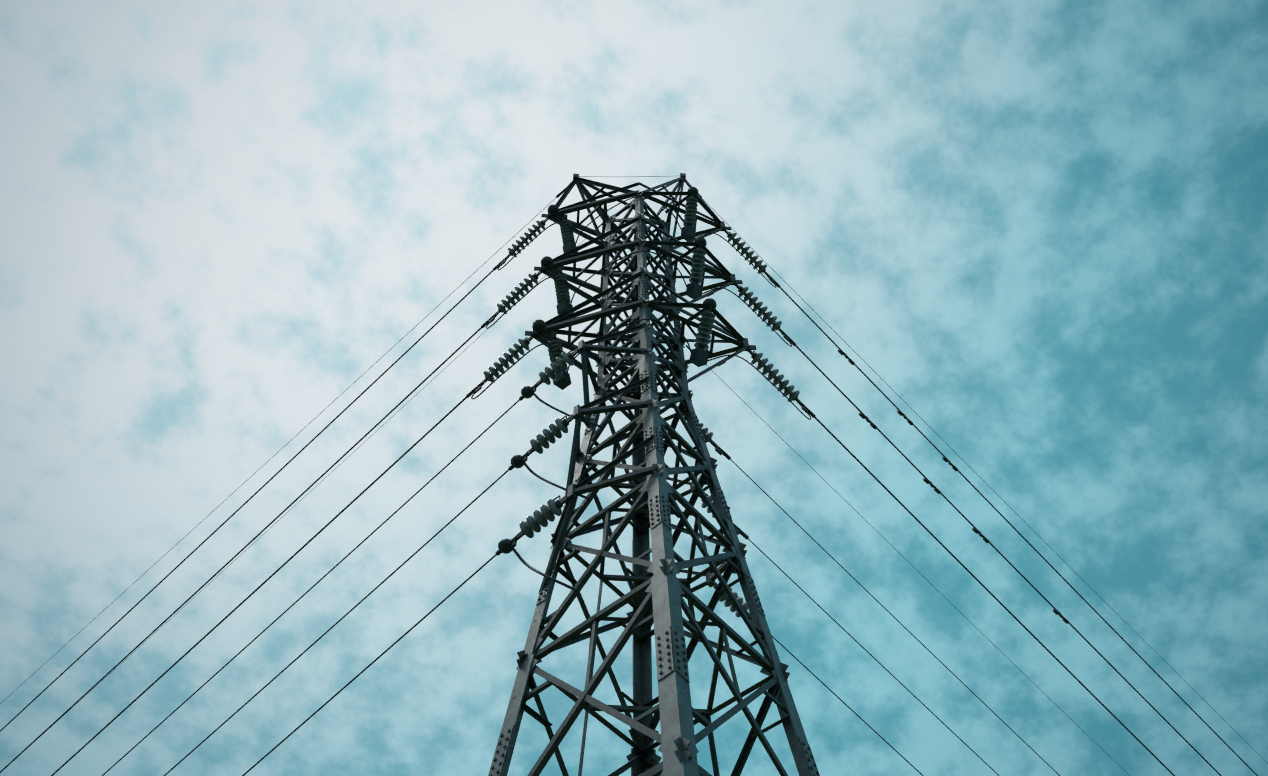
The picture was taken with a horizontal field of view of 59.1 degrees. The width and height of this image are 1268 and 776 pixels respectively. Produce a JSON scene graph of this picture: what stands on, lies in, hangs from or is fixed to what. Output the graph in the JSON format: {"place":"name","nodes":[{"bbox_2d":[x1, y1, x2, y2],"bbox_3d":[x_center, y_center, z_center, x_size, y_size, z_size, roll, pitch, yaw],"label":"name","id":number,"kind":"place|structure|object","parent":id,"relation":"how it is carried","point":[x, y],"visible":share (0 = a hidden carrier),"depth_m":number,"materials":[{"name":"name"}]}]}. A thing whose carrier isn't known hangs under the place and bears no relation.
{"place":"outdoors","nodes":[
{"label":"outdoors","id":0,"kind":"place"},
{"bbox_2d":[0,0,1267,775],"label":"sky","id":1,"kind":"structure","parent":0,"point":[1042,225],"materials":[{"name":"blue"}]},
{"bbox_2d":[488,192,819,775],"bbox_3d":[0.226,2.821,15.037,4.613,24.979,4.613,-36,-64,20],"label":"tower legs","id":2,"kind":"object","parent":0,"point":[664,588],"visible":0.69,"depth_m":14.68,"materials":[{"name":"grey metal"}]},
{"label":"ground","id":3,"kind":"structure","parent":0,"visible":0},
{"bbox_2d":[512,173,795,775],"bbox_3d":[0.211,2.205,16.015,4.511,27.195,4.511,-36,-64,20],"label":"transmission tower","id":4,"kind":"structure","parent":3,"relation":"on","point":[586,701],"depth_m":16.48,"materials":[{"name":"grey metal"}]},
{"bbox_2d":[0,176,1240,775],"bbox_3d":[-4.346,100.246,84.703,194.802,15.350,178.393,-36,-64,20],"label":"earth wires","id":5,"kind":"object","parent":4,"relation":"attached to","point":[726,384],"visible":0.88,"depth_m":28.72,"materials":[{"name":"metal"}]},
{"bbox_2d":[0,196,1257,775],"bbox_3d":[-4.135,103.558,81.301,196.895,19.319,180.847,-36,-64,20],"label":"conductors","id":6,"kind":"object","parent":4,"relation":"attached to","point":[522,560],"visible":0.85,"depth_m":22.45,"materials":[{"name":"metal"}]},
{"bbox_2d":[466,183,1068,775],"bbox_3d":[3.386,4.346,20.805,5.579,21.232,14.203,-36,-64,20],"label":"tower hardware","id":7,"kind":"object","parent":4,"relation":"attached to","point":[700,359],"visible":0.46,"depth_m":20.80,"materials":[{"name":"black metal"}]},
{"bbox_2d":[483,197,799,616],"bbox_3d":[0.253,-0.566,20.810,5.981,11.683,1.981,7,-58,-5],"label":"insulators","id":8,"kind":"object","parent":7,"relation":"attached to","point":[535,523],"visible":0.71,"depth_m":20.99,"materials":[{"name":"grey ceramic"}]}
]}

